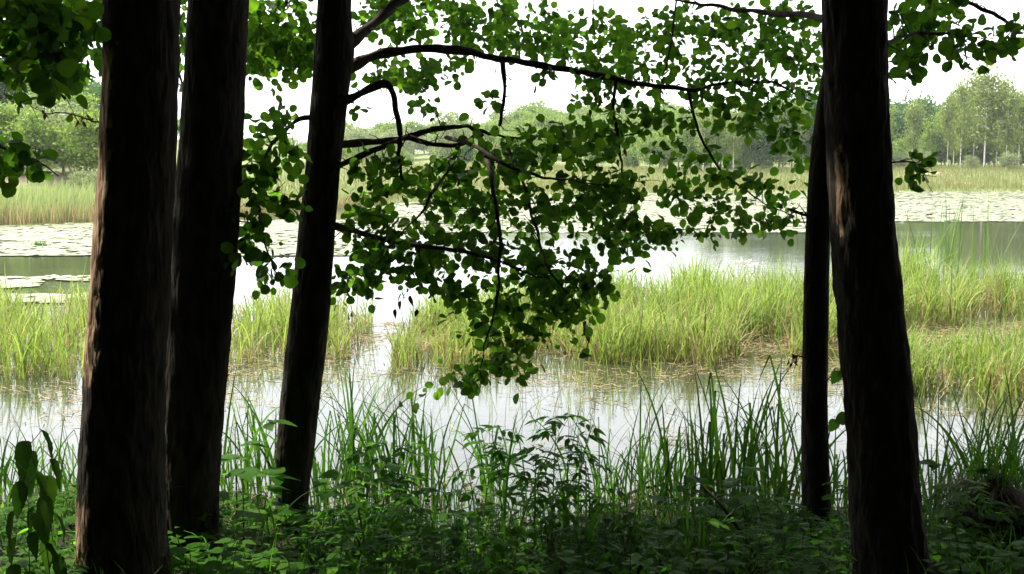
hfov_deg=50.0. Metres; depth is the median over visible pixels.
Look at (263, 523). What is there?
sedge clump
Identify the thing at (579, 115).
birch tree
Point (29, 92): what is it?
leafy tree
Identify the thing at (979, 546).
bramble plant
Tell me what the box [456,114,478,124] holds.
leafy tree
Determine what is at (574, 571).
nettle plant
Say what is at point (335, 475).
bramble plant
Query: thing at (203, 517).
bramble plant
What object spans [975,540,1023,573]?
bramble plant
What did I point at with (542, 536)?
ash seedling
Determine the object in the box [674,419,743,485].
sedge clump
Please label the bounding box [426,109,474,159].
willow shrub
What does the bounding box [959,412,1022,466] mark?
sedge clump
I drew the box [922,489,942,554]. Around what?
sedge clump
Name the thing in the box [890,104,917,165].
dark tree
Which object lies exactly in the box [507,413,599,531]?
ash seedling
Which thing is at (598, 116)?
leafy tree
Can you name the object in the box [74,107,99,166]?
leafy tree
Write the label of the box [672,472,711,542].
nettle plant
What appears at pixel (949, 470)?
sedge clump
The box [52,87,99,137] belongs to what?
leafy tree
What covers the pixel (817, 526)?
ash seedling
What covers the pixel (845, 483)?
sedge clump
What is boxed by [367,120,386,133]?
leafy tree
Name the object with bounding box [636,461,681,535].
sedge clump
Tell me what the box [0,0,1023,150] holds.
sky
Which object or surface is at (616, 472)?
sedge clump
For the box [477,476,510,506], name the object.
sedge clump
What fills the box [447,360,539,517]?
sedge clump
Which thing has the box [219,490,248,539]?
ash seedling
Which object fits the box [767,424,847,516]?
sedge clump
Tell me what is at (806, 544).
ash seedling
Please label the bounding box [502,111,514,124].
birch tree
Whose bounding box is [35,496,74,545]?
sedge clump
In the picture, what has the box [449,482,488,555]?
nettle plant
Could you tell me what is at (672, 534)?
bramble plant
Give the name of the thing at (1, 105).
leafy tree
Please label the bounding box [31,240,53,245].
grass tuft
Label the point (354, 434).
sedge clump
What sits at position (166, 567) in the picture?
nettle plant
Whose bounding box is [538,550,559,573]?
nettle plant
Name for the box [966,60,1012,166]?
birch tree
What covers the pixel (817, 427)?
alder tree
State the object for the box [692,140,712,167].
leafy tree
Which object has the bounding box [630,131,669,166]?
leafy tree
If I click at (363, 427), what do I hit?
sedge clump
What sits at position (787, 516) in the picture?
ash seedling
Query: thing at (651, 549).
ash seedling
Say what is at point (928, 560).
nettle plant
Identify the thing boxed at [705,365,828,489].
sedge clump
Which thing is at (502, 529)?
sedge clump
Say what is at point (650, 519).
ash seedling
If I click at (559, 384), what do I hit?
sparse reeds
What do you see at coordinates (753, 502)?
nettle plant
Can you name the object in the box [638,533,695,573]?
ash seedling
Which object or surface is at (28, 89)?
dark tree
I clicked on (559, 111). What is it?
leafy tree
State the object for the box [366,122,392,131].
leafy tree
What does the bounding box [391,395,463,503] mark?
sedge clump
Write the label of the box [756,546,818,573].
ash seedling
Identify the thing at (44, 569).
nettle plant
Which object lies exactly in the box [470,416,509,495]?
sedge clump
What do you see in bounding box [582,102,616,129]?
leafy tree
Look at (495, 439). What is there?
sedge clump
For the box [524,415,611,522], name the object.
ash seedling
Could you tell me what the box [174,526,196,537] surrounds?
nettle plant
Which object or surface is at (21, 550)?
nettle plant
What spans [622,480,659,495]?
dead stick
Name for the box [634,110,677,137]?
leafy tree
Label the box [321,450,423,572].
sedge clump
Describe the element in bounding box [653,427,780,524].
sedge clump
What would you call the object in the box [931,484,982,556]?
nettle plant
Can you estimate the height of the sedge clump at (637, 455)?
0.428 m
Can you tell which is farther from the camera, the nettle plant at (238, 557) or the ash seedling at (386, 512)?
the ash seedling at (386, 512)
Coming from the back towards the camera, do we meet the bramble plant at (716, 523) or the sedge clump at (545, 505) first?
the sedge clump at (545, 505)
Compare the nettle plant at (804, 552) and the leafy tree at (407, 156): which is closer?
the nettle plant at (804, 552)
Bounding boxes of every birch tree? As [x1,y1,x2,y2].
[485,109,504,118]
[487,117,506,131]
[492,142,502,163]
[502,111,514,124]
[568,102,585,119]
[575,110,585,124]
[657,150,669,169]
[694,112,713,167]
[721,108,744,165]
[897,93,928,151]
[936,82,959,163]
[942,82,962,164]
[949,73,976,166]
[956,64,993,158]
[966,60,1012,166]
[986,62,1017,165]
[990,76,1023,168]
[1000,84,1023,165]
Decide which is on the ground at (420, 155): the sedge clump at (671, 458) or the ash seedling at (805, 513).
the ash seedling at (805, 513)
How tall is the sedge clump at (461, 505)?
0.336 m
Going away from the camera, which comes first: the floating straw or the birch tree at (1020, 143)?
the floating straw
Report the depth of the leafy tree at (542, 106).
229.11 m
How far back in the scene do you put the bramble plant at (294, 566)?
4.47 m
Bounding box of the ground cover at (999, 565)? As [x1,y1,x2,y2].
[0,484,1023,573]
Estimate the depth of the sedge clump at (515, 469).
6.51 m
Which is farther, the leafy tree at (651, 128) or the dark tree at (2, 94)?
the leafy tree at (651, 128)
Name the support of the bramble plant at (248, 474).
on the ground at (420, 155)
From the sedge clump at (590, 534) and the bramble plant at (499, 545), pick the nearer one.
the bramble plant at (499, 545)
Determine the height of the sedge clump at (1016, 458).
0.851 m
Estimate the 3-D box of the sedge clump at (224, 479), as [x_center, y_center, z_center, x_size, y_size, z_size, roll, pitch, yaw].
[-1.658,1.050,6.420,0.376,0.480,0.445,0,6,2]
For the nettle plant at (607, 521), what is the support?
on the ground at (420, 155)
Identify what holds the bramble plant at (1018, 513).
on the ground at (420, 155)
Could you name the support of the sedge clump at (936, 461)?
on the ground at (420, 155)
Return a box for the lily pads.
[0,192,1023,302]
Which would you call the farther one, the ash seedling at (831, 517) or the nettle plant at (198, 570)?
the ash seedling at (831, 517)
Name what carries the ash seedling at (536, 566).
on the ground at (420, 155)
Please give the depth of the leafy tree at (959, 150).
139.47 m
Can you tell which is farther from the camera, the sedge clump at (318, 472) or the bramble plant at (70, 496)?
the sedge clump at (318, 472)
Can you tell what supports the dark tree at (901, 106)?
on the ground at (420, 155)
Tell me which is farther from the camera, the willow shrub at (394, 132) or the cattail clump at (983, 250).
the willow shrub at (394, 132)
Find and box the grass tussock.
[919,388,1023,556]
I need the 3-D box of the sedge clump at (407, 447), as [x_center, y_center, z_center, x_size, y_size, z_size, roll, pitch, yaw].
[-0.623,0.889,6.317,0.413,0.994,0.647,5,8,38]
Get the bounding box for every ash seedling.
[0,502,26,544]
[0,512,25,549]
[0,556,24,573]
[13,489,71,527]
[48,538,89,573]
[218,508,236,531]
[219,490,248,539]
[242,542,297,573]
[273,502,315,532]
[280,525,345,573]
[293,505,345,538]
[307,515,362,558]
[308,480,387,571]
[331,442,421,551]
[356,440,440,540]
[357,509,415,573]
[361,487,424,573]
[370,504,402,552]
[384,537,441,573]
[385,505,440,573]
[405,519,463,573]
[414,522,454,563]
[419,523,492,573]
[428,528,468,553]
[441,436,526,549]
[451,521,512,572]
[452,425,544,546]
[470,514,521,573]
[473,527,524,561]
[477,532,527,573]
[488,446,587,551]
[498,551,553,573]
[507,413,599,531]
[508,524,555,562]
[518,515,569,559]
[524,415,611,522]
[544,461,629,541]
[547,528,600,565]
[558,520,615,573]
[570,538,632,573]
[593,502,668,561]
[593,518,665,573]
[615,506,662,555]
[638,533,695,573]
[645,523,710,557]
[672,511,712,546]
[707,492,754,539]
[714,500,767,534]
[715,517,783,573]
[730,492,789,534]
[733,524,796,566]
[739,530,805,573]
[751,504,803,556]
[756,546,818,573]
[765,497,819,535]
[782,517,843,557]
[786,522,856,573]
[806,507,849,540]
[821,481,850,540]
[922,493,966,540]
[935,479,1013,558]
[974,504,1023,552]
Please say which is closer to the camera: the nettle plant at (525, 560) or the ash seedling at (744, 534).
the nettle plant at (525, 560)
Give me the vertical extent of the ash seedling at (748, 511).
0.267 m
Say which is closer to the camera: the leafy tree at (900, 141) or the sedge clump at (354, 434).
the sedge clump at (354, 434)
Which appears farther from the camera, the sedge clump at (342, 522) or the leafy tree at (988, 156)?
the leafy tree at (988, 156)
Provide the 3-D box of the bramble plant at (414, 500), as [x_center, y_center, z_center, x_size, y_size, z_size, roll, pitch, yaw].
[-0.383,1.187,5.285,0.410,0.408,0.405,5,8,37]
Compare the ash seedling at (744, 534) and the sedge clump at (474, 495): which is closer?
the ash seedling at (744, 534)
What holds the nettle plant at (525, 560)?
on the ground at (420, 155)
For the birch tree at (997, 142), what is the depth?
132.25 m
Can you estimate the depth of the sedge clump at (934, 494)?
6.04 m
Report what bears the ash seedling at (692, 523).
on the ground at (420, 155)
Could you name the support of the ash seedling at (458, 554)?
on the ground at (420, 155)
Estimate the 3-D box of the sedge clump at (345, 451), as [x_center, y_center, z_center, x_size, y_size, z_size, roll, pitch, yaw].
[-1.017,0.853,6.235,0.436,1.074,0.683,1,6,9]
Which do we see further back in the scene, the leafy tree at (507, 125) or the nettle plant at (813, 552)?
the leafy tree at (507, 125)
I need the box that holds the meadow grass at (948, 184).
[241,153,1023,211]
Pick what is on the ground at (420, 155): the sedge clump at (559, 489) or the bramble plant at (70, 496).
the bramble plant at (70, 496)
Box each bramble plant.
[0,556,40,572]
[18,483,76,550]
[54,492,76,534]
[189,525,261,556]
[189,530,250,560]
[197,512,224,520]
[212,454,302,559]
[219,419,297,539]
[222,517,303,571]
[235,495,280,532]
[246,552,311,573]
[248,502,316,540]
[290,466,374,550]
[316,492,386,557]
[318,463,412,549]
[318,531,394,573]
[336,546,400,573]
[360,526,440,573]
[389,486,483,564]
[435,511,506,573]
[442,525,528,573]
[516,527,576,573]
[519,550,600,573]
[567,514,639,565]
[592,527,645,570]
[595,558,650,573]
[620,542,688,572]
[638,484,727,554]
[649,518,723,572]
[663,530,738,573]
[667,556,739,573]
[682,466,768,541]
[717,482,806,553]
[809,529,850,571]
[919,459,1002,555]
[925,507,983,561]
[927,524,997,573]
[927,536,966,562]
[966,505,1023,533]
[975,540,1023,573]
[1001,510,1023,537]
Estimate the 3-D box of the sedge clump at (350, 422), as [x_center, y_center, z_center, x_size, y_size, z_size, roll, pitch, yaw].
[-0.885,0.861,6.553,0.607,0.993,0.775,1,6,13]
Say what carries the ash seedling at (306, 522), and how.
on the ground at (420, 155)
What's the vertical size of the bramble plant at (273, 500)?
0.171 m
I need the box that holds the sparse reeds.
[0,322,1023,427]
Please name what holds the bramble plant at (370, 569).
on the ground at (420, 155)
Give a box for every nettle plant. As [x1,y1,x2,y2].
[2,549,43,573]
[19,520,51,572]
[38,534,63,573]
[50,554,74,573]
[159,535,174,569]
[168,531,192,573]
[168,536,226,573]
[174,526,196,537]
[193,546,235,573]
[195,537,256,573]
[215,539,253,573]
[255,543,289,573]
[286,552,310,573]
[319,555,353,573]
[326,526,355,573]
[353,529,393,573]
[400,472,433,559]
[424,529,457,573]
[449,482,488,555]
[503,528,531,573]
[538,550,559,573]
[563,566,582,573]
[574,553,593,572]
[588,502,617,554]
[639,554,664,573]
[645,523,674,573]
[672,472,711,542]
[708,533,745,573]
[709,523,747,573]
[726,473,770,542]
[782,523,815,572]
[803,527,837,573]
[831,515,852,573]
[923,559,932,571]
[927,533,957,571]
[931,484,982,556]
[937,522,980,573]
[954,531,987,573]
[974,535,1006,567]
[989,545,1023,573]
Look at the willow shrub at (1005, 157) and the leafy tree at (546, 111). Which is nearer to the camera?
the willow shrub at (1005, 157)
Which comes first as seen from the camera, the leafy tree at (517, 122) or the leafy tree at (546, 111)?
the leafy tree at (517, 122)
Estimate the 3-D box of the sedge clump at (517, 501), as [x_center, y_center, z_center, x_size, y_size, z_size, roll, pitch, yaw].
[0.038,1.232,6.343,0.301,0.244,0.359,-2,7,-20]
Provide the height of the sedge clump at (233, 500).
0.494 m
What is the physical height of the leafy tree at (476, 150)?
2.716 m
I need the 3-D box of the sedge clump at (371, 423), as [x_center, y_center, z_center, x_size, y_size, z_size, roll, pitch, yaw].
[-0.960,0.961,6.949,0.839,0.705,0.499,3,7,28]
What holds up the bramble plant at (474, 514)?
on the ground at (420, 155)
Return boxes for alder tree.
[0,0,180,573]
[165,0,248,559]
[220,0,822,533]
[675,0,1023,573]
[780,70,844,538]
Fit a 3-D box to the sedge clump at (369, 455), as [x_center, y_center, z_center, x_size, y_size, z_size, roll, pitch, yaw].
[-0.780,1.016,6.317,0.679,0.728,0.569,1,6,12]
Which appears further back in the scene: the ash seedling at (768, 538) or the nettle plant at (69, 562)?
the ash seedling at (768, 538)
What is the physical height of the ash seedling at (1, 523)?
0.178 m
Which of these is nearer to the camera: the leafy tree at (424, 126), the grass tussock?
the grass tussock
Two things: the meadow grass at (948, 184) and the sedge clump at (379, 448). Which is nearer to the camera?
the sedge clump at (379, 448)
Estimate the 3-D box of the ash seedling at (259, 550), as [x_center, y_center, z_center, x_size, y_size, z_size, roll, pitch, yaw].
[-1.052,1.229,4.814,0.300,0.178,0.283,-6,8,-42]
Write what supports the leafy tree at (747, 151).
on the ground at (420, 155)
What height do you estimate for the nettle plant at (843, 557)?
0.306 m
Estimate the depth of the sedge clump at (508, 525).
5.38 m
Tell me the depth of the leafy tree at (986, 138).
138.37 m
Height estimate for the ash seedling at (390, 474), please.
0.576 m
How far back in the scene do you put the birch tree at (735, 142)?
125.70 m
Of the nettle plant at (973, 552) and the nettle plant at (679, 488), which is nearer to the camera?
the nettle plant at (973, 552)
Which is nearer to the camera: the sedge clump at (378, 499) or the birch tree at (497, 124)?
the sedge clump at (378, 499)
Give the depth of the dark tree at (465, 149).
116.75 m
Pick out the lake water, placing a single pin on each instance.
(754, 248)
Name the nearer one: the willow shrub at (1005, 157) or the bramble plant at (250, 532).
the bramble plant at (250, 532)
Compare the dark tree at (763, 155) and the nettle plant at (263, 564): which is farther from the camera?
the dark tree at (763, 155)
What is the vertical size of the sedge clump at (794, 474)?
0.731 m
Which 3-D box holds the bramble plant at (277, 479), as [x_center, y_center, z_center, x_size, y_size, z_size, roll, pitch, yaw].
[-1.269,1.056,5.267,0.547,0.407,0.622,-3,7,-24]
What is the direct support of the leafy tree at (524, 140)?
on the ground at (420, 155)
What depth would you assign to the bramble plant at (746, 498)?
5.11 m
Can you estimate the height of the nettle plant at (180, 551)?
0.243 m
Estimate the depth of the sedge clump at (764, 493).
5.83 m
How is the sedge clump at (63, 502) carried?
on the ground at (420, 155)
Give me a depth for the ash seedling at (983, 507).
5.01 m
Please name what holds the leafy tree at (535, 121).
on the ground at (420, 155)
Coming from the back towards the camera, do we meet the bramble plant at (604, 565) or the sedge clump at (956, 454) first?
the sedge clump at (956, 454)
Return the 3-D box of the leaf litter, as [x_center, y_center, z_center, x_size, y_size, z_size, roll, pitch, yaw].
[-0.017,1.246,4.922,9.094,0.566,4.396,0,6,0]
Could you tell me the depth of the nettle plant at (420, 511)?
5.47 m
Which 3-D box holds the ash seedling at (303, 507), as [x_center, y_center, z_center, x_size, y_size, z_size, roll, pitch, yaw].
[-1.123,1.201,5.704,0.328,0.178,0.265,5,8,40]
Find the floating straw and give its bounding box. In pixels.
[0,320,1023,448]
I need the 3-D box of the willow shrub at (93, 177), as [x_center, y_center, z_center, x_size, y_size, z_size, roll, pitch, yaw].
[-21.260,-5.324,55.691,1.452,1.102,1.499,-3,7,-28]
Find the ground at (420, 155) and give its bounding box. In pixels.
[0,139,1023,573]
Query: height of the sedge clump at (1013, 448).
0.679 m
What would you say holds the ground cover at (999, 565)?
on the ground at (420, 155)
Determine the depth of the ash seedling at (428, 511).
5.02 m
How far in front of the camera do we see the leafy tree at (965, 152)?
136.34 m
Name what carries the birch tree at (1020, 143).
on the ground at (420, 155)
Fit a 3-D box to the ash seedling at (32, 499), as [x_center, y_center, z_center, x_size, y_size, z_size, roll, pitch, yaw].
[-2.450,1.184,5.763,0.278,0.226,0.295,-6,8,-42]
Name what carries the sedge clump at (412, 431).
on the ground at (420, 155)
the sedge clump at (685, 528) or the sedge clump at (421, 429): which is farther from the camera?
the sedge clump at (421, 429)
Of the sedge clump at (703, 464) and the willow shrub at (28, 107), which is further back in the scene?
the willow shrub at (28, 107)
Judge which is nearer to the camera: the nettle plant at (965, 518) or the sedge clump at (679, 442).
the nettle plant at (965, 518)
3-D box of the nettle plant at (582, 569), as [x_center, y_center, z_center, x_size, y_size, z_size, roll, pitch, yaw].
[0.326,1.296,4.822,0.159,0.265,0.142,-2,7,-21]
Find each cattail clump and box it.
[902,213,934,264]
[903,190,1002,292]
[947,210,1022,286]
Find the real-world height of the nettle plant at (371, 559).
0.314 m
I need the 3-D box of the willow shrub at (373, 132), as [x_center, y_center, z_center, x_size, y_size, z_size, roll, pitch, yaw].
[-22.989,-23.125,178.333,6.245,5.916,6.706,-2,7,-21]
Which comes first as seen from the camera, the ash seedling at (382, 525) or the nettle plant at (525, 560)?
the nettle plant at (525, 560)
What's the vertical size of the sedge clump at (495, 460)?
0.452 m
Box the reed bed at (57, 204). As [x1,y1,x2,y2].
[0,177,393,224]
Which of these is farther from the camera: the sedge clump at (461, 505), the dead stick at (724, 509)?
the sedge clump at (461, 505)
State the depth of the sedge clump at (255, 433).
6.52 m
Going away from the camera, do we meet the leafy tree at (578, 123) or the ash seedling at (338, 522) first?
the ash seedling at (338, 522)
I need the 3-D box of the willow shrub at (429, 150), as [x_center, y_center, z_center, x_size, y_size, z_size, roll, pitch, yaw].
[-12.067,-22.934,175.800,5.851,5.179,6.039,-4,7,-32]
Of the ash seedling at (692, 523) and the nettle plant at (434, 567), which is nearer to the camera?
the nettle plant at (434, 567)
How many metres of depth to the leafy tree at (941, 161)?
137.51 m
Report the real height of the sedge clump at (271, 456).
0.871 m
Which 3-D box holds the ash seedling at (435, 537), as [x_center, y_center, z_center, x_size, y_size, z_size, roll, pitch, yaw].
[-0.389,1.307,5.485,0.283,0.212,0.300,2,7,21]
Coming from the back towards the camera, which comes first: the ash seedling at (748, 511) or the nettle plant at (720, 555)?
the ash seedling at (748, 511)
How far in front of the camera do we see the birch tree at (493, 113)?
231.78 m
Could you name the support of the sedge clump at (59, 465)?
on the ground at (420, 155)
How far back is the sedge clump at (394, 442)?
6.29 m
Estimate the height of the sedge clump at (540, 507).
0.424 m
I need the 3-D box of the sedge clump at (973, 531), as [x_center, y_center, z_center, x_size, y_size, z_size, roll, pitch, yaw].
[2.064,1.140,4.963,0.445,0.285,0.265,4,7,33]
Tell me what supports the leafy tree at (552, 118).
on the ground at (420, 155)
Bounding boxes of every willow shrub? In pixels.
[2,93,65,144]
[26,99,90,173]
[66,169,91,185]
[77,171,96,191]
[342,126,367,157]
[348,125,386,151]
[357,128,383,146]
[379,129,416,156]
[394,127,425,157]
[422,133,441,155]
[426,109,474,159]
[892,151,909,167]
[906,148,934,163]
[962,154,979,168]
[994,151,1021,170]
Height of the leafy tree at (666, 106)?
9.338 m
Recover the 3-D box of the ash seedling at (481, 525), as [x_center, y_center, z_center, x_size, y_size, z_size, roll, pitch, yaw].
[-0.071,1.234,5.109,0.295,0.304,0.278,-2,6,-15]
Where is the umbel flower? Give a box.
[737,257,751,282]
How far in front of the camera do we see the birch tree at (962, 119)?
126.47 m
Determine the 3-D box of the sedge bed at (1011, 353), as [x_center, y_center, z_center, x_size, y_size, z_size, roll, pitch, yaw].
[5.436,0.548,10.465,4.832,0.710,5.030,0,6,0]
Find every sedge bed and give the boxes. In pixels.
[0,255,382,384]
[370,244,837,372]
[782,225,1023,326]
[829,295,1023,412]
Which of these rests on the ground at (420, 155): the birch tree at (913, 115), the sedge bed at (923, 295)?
the birch tree at (913, 115)
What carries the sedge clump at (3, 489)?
on the ground at (420, 155)
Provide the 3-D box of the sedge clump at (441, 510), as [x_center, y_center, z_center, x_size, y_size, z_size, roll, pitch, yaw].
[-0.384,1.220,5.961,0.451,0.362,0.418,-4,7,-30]
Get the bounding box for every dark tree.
[0,56,14,105]
[0,60,27,105]
[7,83,35,103]
[82,78,101,96]
[86,80,100,112]
[459,145,475,163]
[627,151,640,168]
[745,100,787,169]
[769,85,805,167]
[787,89,816,163]
[801,91,818,155]
[890,96,930,141]
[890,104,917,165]
[902,91,940,136]
[916,98,944,147]
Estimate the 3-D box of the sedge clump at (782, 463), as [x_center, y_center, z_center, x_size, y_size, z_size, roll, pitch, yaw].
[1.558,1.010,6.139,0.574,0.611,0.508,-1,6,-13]
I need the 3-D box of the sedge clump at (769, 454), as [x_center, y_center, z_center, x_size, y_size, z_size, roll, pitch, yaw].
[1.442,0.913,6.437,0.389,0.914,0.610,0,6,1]
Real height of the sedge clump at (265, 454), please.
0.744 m
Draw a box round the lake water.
[0,192,1023,562]
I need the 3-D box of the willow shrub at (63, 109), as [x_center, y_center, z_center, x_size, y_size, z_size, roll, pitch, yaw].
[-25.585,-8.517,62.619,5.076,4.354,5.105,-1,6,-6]
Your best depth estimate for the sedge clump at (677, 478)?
6.49 m
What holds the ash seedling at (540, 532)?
on the ground at (420, 155)
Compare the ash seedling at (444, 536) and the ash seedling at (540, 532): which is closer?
the ash seedling at (444, 536)
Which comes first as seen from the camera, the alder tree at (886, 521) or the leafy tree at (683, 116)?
the alder tree at (886, 521)
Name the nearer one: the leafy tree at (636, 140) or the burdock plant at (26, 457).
the burdock plant at (26, 457)
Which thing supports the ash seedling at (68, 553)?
on the ground at (420, 155)
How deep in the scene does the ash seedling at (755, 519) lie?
5.52 m
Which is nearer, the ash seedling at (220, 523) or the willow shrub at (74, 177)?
the ash seedling at (220, 523)
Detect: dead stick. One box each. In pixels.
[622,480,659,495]
[700,484,761,572]
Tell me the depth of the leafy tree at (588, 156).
137.74 m
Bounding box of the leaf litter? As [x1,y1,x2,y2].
[0,473,1013,573]
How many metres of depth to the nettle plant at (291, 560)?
4.74 m
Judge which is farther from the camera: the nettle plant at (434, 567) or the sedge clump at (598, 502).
the sedge clump at (598, 502)
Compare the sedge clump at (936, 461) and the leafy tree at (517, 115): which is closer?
the sedge clump at (936, 461)
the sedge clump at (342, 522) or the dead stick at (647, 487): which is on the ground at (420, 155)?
the sedge clump at (342, 522)
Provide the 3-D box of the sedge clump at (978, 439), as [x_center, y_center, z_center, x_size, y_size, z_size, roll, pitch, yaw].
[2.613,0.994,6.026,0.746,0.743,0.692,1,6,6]
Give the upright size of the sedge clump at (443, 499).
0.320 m
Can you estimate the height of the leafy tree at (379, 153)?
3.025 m
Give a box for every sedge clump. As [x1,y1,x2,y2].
[0,416,76,521]
[0,417,65,519]
[0,421,35,518]
[0,429,15,494]
[0,430,39,501]
[1,431,57,487]
[2,431,57,470]
[8,439,75,520]
[10,417,78,493]
[11,427,77,515]
[32,474,75,526]
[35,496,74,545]
[39,418,77,500]
[44,429,76,501]
[220,367,236,489]
[220,466,270,529]
[221,423,277,524]
[221,435,242,503]
[222,393,323,502]
[222,394,277,494]
[227,380,336,496]
[227,400,272,504]
[234,410,276,485]
[237,475,332,556]
[239,373,342,523]
[239,487,285,533]
[240,383,357,507]
[283,361,379,519]
[309,498,343,535]
[310,420,344,490]
[316,386,389,487]
[318,361,423,500]
[320,349,397,505]
[320,382,418,505]
[321,390,429,487]
[321,398,428,505]
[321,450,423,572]
[324,401,436,510]
[325,473,410,559]
[342,472,420,539]
[349,385,435,506]
[353,359,456,486]
[363,359,462,509]
[365,469,418,538]
[368,433,452,549]
[369,395,453,486]
[369,409,452,503]
[381,389,475,487]
[385,516,424,566]
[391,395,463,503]
[404,410,568,573]
[409,404,494,511]
[418,474,469,538]
[425,444,473,509]
[427,471,470,512]
[433,386,571,508]
[444,520,492,553]
[446,485,483,528]
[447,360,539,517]
[456,468,495,508]
[461,506,515,573]
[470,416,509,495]
[476,496,531,563]
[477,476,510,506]
[478,433,530,491]
[485,477,560,573]
[496,421,560,513]
[497,484,532,513]
[508,455,561,538]
[511,475,581,529]
[515,500,581,562]
[520,458,600,552]
[523,401,594,501]
[529,460,637,573]
[542,465,581,517]
[558,461,623,538]
[563,400,663,513]
[568,415,634,500]
[568,464,618,519]
[583,411,648,510]
[597,425,700,522]
[599,468,683,569]
[600,428,649,503]
[601,472,664,565]
[605,419,686,487]
[608,404,706,520]
[611,374,684,494]
[618,411,672,487]
[620,422,654,488]
[625,346,752,515]
[635,416,700,479]
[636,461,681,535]
[645,435,700,514]
[646,403,726,520]
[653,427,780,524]
[655,439,726,507]
[655,481,745,573]
[661,493,710,539]
[663,368,799,528]
[663,478,759,573]
[664,381,771,504]
[665,368,800,506]
[671,410,738,513]
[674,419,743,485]
[677,399,796,508]
[679,501,741,558]
[684,349,764,505]
[687,354,799,517]
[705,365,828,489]
[707,355,845,513]
[720,374,800,520]
[723,452,800,526]
[727,392,838,518]
[728,412,833,516]
[731,363,790,506]
[740,470,793,522]
[741,480,759,534]
[742,404,840,513]
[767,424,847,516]
[829,428,847,515]
[830,495,849,552]
[831,430,846,508]
[914,373,1023,490]
[915,390,986,516]
[916,408,1023,486]
[919,394,1023,512]
[919,407,997,525]
[920,466,944,493]
[922,422,985,520]
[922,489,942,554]
[923,443,999,548]
[926,476,1020,555]
[927,465,974,562]
[932,508,1014,571]
[933,398,1023,483]
[941,398,1000,497]
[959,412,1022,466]
[960,395,1023,488]
[962,411,1023,483]
[985,518,1023,572]
[989,367,1023,488]
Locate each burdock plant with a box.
[3,456,60,573]
[14,428,67,573]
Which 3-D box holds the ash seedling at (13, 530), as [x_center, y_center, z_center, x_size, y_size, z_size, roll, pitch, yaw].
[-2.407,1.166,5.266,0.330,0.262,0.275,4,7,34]
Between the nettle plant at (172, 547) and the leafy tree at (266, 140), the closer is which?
the nettle plant at (172, 547)
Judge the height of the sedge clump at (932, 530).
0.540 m
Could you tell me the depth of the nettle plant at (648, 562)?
4.53 m
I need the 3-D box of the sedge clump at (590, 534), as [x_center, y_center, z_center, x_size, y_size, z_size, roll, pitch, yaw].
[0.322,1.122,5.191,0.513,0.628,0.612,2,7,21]
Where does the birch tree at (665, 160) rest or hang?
on the ground at (420, 155)
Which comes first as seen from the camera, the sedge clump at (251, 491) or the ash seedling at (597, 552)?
the ash seedling at (597, 552)
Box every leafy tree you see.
[0,99,14,160]
[0,102,47,161]
[0,105,66,169]
[14,86,66,111]
[48,110,98,173]
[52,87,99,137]
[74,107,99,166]
[256,136,278,144]
[288,136,305,147]
[299,141,306,151]
[341,148,352,159]
[344,145,369,163]
[345,120,357,134]
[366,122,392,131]
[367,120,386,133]
[368,150,386,160]
[377,119,404,136]
[392,147,408,158]
[402,118,426,154]
[403,152,415,165]
[407,123,430,153]
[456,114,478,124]
[470,148,482,164]
[475,119,505,150]
[485,117,509,127]
[492,129,522,158]
[504,101,543,126]
[504,121,515,133]
[505,109,536,135]
[514,127,546,160]
[520,112,558,133]
[526,97,556,113]
[528,114,565,132]
[532,107,555,116]
[533,137,548,162]
[551,107,564,117]
[558,112,577,120]
[558,114,597,147]
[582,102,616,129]
[582,140,606,165]
[592,113,630,135]
[614,131,639,164]
[616,148,634,167]
[628,130,641,157]
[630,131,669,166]
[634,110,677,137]
[639,127,666,168]
[650,105,676,126]
[653,99,679,109]
[653,134,676,167]
[662,104,692,129]
[668,118,701,163]
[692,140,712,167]
[700,102,733,170]
[726,144,753,169]
[729,96,767,169]
[762,94,813,168]
[762,149,777,167]
[889,105,900,145]
[892,146,906,164]
[894,136,917,158]
[904,143,930,159]
[911,133,939,167]
[919,108,951,162]
[928,141,958,164]
[931,106,957,162]
[937,127,980,163]
[945,137,981,164]
[965,133,991,162]
[969,136,1000,166]
[983,115,1013,161]
[986,137,1023,162]
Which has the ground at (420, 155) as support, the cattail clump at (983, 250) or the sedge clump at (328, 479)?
the sedge clump at (328, 479)
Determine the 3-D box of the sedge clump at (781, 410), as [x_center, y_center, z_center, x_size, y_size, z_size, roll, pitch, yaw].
[1.476,0.876,6.202,0.821,1.018,0.727,-2,7,-20]
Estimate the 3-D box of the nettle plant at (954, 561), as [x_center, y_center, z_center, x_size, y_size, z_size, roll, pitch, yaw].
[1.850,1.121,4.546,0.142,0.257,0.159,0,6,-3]
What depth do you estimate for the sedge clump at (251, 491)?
6.06 m
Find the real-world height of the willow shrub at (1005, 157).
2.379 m
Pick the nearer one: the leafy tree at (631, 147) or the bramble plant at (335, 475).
the bramble plant at (335, 475)
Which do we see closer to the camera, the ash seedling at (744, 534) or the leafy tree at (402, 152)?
the ash seedling at (744, 534)
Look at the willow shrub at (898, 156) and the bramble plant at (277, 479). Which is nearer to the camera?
the bramble plant at (277, 479)
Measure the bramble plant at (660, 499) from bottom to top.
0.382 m
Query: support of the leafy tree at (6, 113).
on the ground at (420, 155)
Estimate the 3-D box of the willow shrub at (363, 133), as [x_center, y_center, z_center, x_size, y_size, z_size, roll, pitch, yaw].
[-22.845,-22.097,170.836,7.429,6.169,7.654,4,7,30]
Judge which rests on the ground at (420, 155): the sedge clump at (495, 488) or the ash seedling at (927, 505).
the ash seedling at (927, 505)
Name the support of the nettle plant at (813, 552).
on the ground at (420, 155)
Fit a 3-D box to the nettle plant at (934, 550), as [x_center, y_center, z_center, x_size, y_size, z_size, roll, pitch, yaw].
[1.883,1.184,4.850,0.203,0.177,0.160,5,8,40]
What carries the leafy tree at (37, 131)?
on the ground at (420, 155)

